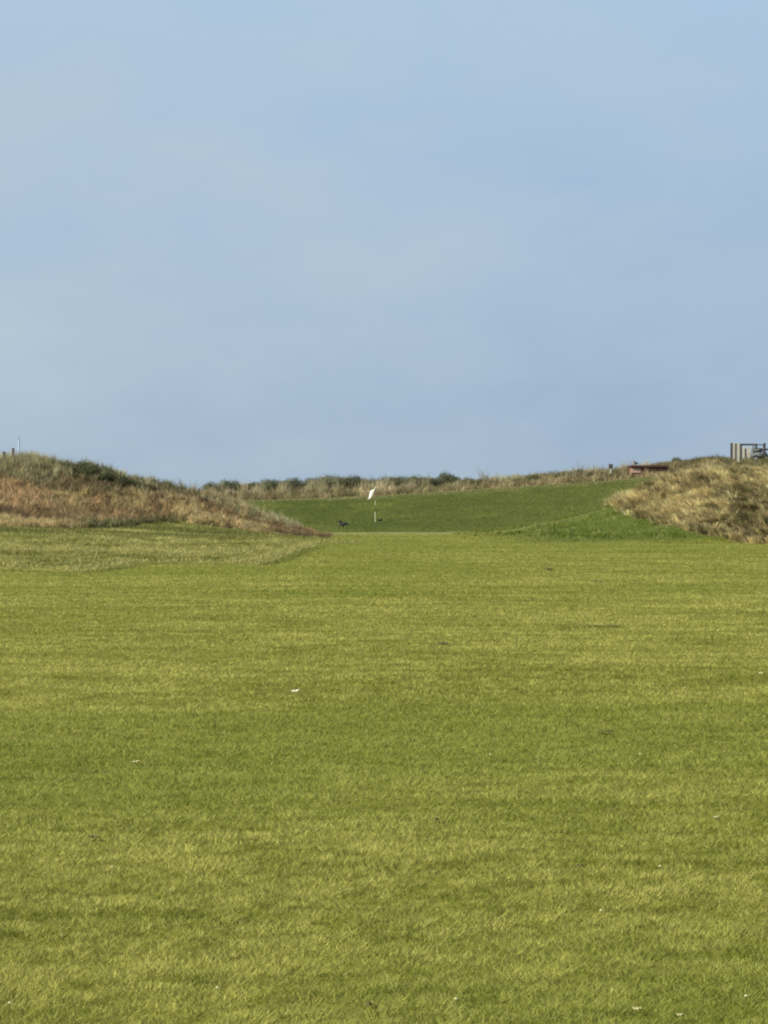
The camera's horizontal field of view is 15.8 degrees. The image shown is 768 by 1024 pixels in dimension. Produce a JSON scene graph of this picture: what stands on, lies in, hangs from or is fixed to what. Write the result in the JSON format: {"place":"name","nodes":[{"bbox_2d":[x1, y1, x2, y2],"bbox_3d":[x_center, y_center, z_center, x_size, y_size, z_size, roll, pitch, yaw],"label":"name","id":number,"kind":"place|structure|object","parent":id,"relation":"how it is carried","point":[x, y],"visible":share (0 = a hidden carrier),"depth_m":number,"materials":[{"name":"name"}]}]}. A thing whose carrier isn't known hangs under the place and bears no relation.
{"place":"outdoors","nodes":[
{"label":"outdoors","id":0,"kind":"place"},
{"bbox_2d":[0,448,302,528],"bbox_3d":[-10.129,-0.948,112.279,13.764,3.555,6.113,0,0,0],"label":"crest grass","id":1,"kind":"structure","parent":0,"point":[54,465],"depth_m":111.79,"materials":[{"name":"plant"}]},
{"bbox_2d":[0,520,363,572],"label":"rough grass","id":2,"kind":"structure","parent":0,"point":[205,545],"depth_m":80.28,"materials":[{"name":"green plant"}]},
{"bbox_2d":[0,461,767,1023],"bbox_3d":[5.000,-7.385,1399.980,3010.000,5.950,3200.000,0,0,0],"label":"ground","id":3,"kind":"structure","parent":0,"point":[482,511],"depth_m":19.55,"materials":[{"name":"green plant"}]},
{"bbox_2d":[56,462,74,468],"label":"shrub","id":4,"kind":"object","parent":3,"relation":"on","point":[62,464],"visible":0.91,"depth_m":111.83,"materials":[{"name":"green plant"}]},
{"bbox_2d":[64,460,89,472],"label":"shrub","id":5,"kind":"object","parent":3,"relation":"on","point":[79,465],"visible":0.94,"depth_m":111.25,"materials":[{"name":"green plant"}]},
{"bbox_2d":[76,462,101,477],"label":"shrub","id":6,"kind":"object","parent":3,"relation":"on","point":[90,470],"visible":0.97,"depth_m":110.73,"materials":[{"name":"green plant"}]},
{"bbox_2d":[86,835,99,837],"bbox_3d":[-1.357,1.517,12.928,0.069,0.008,0.064,0,0,0],"label":"divot","id":7,"kind":"object","parent":3,"relation":"on","point":[94,836],"visible":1,"depth_m":12.90,"materials":[{"name":"soil"}]},
{"bbox_2d":[92,483,111,490],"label":"shrub","id":8,"kind":"object","parent":3,"relation":"on","point":[106,487],"visible":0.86,"depth_m":109.17,"materials":[{"name":"green plant"}]},
{"bbox_2d":[93,470,121,483],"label":"shrub","id":9,"kind":"object","parent":3,"relation":"on","point":[107,476],"visible":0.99,"depth_m":110.54,"materials":[{"name":"green plant"}]},
{"bbox_2d":[108,474,134,486],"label":"shrub","id":10,"kind":"object","parent":3,"relation":"on","point":[122,479],"visible":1,"depth_m":110.61,"materials":[{"name":"green plant"}]},
{"bbox_2d":[0,449,258,528],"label":"heath grass","id":11,"kind":"structure","parent":3,"relation":"on","point":[143,505],"depth_m":107.24,"materials":[{"name":"brown plant"}]},
{"bbox_2d":[125,479,146,487],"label":"shrub","id":12,"kind":"object","parent":3,"relation":"on","point":[136,483],"visible":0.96,"depth_m":111.01,"materials":[{"name":"green plant"}]},
{"bbox_2d":[199,481,223,491],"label":"shrub","id":13,"kind":"object","parent":3,"relation":"on","point":[207,485],"visible":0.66,"depth_m":180.65,"materials":[{"name":"green plant"}]},
{"bbox_2d":[216,478,236,493],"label":"shrub","id":14,"kind":"object","parent":3,"relation":"on","point":[230,485],"visible":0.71,"depth_m":181.42,"materials":[{"name":"green plant"}]},
{"bbox_2d":[223,479,243,490],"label":"shrub","id":15,"kind":"object","parent":3,"relation":"on","point":[236,485],"visible":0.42,"depth_m":183.80,"materials":[{"name":"green plant"}]},
{"bbox_2d":[243,481,264,490],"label":"shrub","id":16,"kind":"object","parent":3,"relation":"on","point":[251,484],"visible":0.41,"depth_m":182.69,"materials":[{"name":"green plant"}]},
{"bbox_2d":[260,478,277,486],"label":"shrub","id":17,"kind":"object","parent":3,"relation":"on","point":[262,482],"visible":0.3,"depth_m":182.42,"materials":[{"name":"green plant"}]},
{"bbox_2d":[262,480,290,491],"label":"shrub","id":18,"kind":"object","parent":3,"relation":"on","point":[270,485],"visible":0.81,"depth_m":180.38,"materials":[{"name":"green plant"}]},
{"bbox_2d":[240,507,334,537],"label":"heath grass","id":19,"kind":"structure","parent":3,"relation":"on","point":[280,527],"depth_m":109.94,"materials":[{"name":"brown plant"}]},
{"bbox_2d":[280,477,302,490],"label":"shrub","id":20,"kind":"object","parent":3,"relation":"on","point":[293,480],"visible":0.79,"depth_m":180.71,"materials":[{"name":"green plant"}]},
{"bbox_2d":[303,477,314,485],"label":"shrub","id":21,"kind":"object","parent":3,"relation":"on","point":[306,481],"visible":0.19,"depth_m":182.63,"materials":[{"name":"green plant"}]},
{"bbox_2d":[312,477,332,485],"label":"shrub","id":22,"kind":"object","parent":3,"relation":"on","point":[322,480],"visible":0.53,"depth_m":180.61,"materials":[{"name":"green plant"}]},
{"bbox_2d":[315,474,346,484],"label":"shrub","id":23,"kind":"object","parent":3,"relation":"on","point":[329,477],"visible":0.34,"depth_m":182.42,"materials":[{"name":"green plant"}]},
{"bbox_2d":[323,476,358,487],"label":"shrub","id":24,"kind":"object","parent":3,"relation":"on","point":[345,482],"visible":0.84,"depth_m":180.11,"materials":[{"name":"green plant"}]},
{"bbox_2d":[337,520,347,528],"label":"bird","id":25,"kind":"object","parent":3,"relation":"on","point":[343,524],"visible":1,"depth_m":147.95},
{"bbox_2d":[344,474,367,487],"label":"shrub","id":26,"kind":"object","parent":3,"relation":"on","point":[356,478],"visible":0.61,"depth_m":181.85,"materials":[{"name":"green plant"}]},
{"bbox_2d":[368,487,375,531],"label":"golf flagstick","id":27,"kind":"object","parent":3,"relation":"on","point":[370,493],"visible":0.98,"depth_m":130.98,"materials":[{"name":"white paint"}]},
{"bbox_2d":[369,476,401,485],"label":"shrub","id":28,"kind":"object","parent":3,"relation":"on","point":[396,481],"visible":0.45,"depth_m":181.89,"materials":[{"name":"green plant"}]},
{"bbox_2d":[395,475,410,486],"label":"shrub","id":29,"kind":"object","parent":3,"relation":"on","point":[402,478],"visible":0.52,"depth_m":183.36,"materials":[{"name":"green plant"}]},
{"bbox_2d":[401,474,424,484],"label":"shrub","id":30,"kind":"object","parent":3,"relation":"on","point":[409,478],"visible":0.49,"depth_m":181.76,"materials":[{"name":"green plant"}]},
{"bbox_2d":[189,457,650,497],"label":"marram grass","id":31,"kind":"structure","parent":3,"relation":"on","point":[315,484],"depth_m":178.77,"materials":[{"name":"beige plant"}]},
{"bbox_2d":[407,476,444,487],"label":"shrub","id":32,"kind":"object","parent":3,"relation":"on","point":[433,479],"visible":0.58,"depth_m":180.03,"materials":[{"name":"green plant"}]},
{"bbox_2d":[420,478,446,485],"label":"shrub","id":33,"kind":"object","parent":3,"relation":"on","point":[435,481],"visible":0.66,"depth_m":180.33,"materials":[{"name":"green plant"}]},
{"bbox_2d":[437,472,454,478],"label":"shrub","id":34,"kind":"object","parent":3,"relation":"on","point":[443,474],"visible":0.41,"depth_m":184.20,"materials":[{"name":"green plant"}]},
{"bbox_2d":[436,473,459,483],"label":"shrub","id":35,"kind":"object","parent":3,"relation":"on","point":[451,480],"visible":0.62,"depth_m":182.26,"materials":[{"name":"green plant"}]},
{"bbox_2d":[462,476,474,483],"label":"shrub","id":36,"kind":"object","parent":3,"relation":"on","point":[469,479],"visible":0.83,"depth_m":180.40,"materials":[{"name":"green plant"}]},
{"bbox_2d":[204,454,767,499],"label":"ridge grass","id":37,"kind":"structure","parent":3,"relation":"on","point":[552,478],"depth_m":176.19,"materials":[{"name":"plant"}]},
{"bbox_2d":[525,474,541,480],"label":"shrub","id":38,"kind":"object","parent":3,"relation":"on","point":[531,477],"visible":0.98,"depth_m":177.64,"materials":[{"name":"green plant"}]},
{"bbox_2d":[584,470,597,476],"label":"shrub","id":39,"kind":"object","parent":3,"relation":"on","point":[589,474],"visible":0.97,"depth_m":177.77,"materials":[{"name":"green plant"}]},
{"bbox_2d":[597,730,615,731],"bbox_3d":[1.523,1.501,18.954,0.141,0.008,0.074,0,0,0],"label":"divot","id":40,"kind":"object","parent":3,"relation":"on","point":[606,731],"visible":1,"depth_m":18.94,"materials":[{"name":"soil"}]},
{"bbox_2d":[628,465,667,477],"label":"brick shelter","id":41,"kind":"object","parent":3,"relation":"on","point":[635,469],"visible":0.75,"depth_m":175.98,"materials":[{"name":"pink stone"}]},
{"bbox_2d":[593,461,767,543],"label":"dune grass","id":42,"kind":"structure","parent":3,"relation":"on","point":[695,493],"depth_m":107.25,"materials":[{"name":"beige plant"}]},
{"bbox_2d":[730,443,767,460],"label":"timber fence","id":43,"kind":"object","parent":3,"relation":"on","point":[738,451],"visible":0.7,"depth_m":185.21,"materials":[{"name":"wood"}]},
{"bbox_2d":[0,0,767,489],"label":"sky","id":44,"kind":"structure","parent":0,"point":[245,240],"materials":[{"name":"blue"}]},
{"bbox_2d":[241,466,767,532],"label":"bank grass","id":45,"kind":"structure","parent":0,"point":[393,510],"depth_m":160.78,"materials":[{"name":"green plant"}]},
{"bbox_2d":[584,625,617,625],"bbox_3d":[2.723,1.426,34.704,0.511,0.008,0.263,0,0,0],"label":"divot","id":46,"kind":"object","parent":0,"point":[601,625],"visible":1,"depth_m":34.66,"materials":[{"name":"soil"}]},
{"bbox_2d":[452,470,762,543],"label":"mound grass","id":47,"kind":"structure","parent":0,"point":[509,530],"depth_m":106.21,"materials":[{"name":"green plant"}]},
{"bbox_2d":[750,444,767,459],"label":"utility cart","id":48,"kind":"object","parent":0,"point":[756,453],"visible":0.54,"depth_m":184.16,"materials":[{"name":"metal"}]}
]}

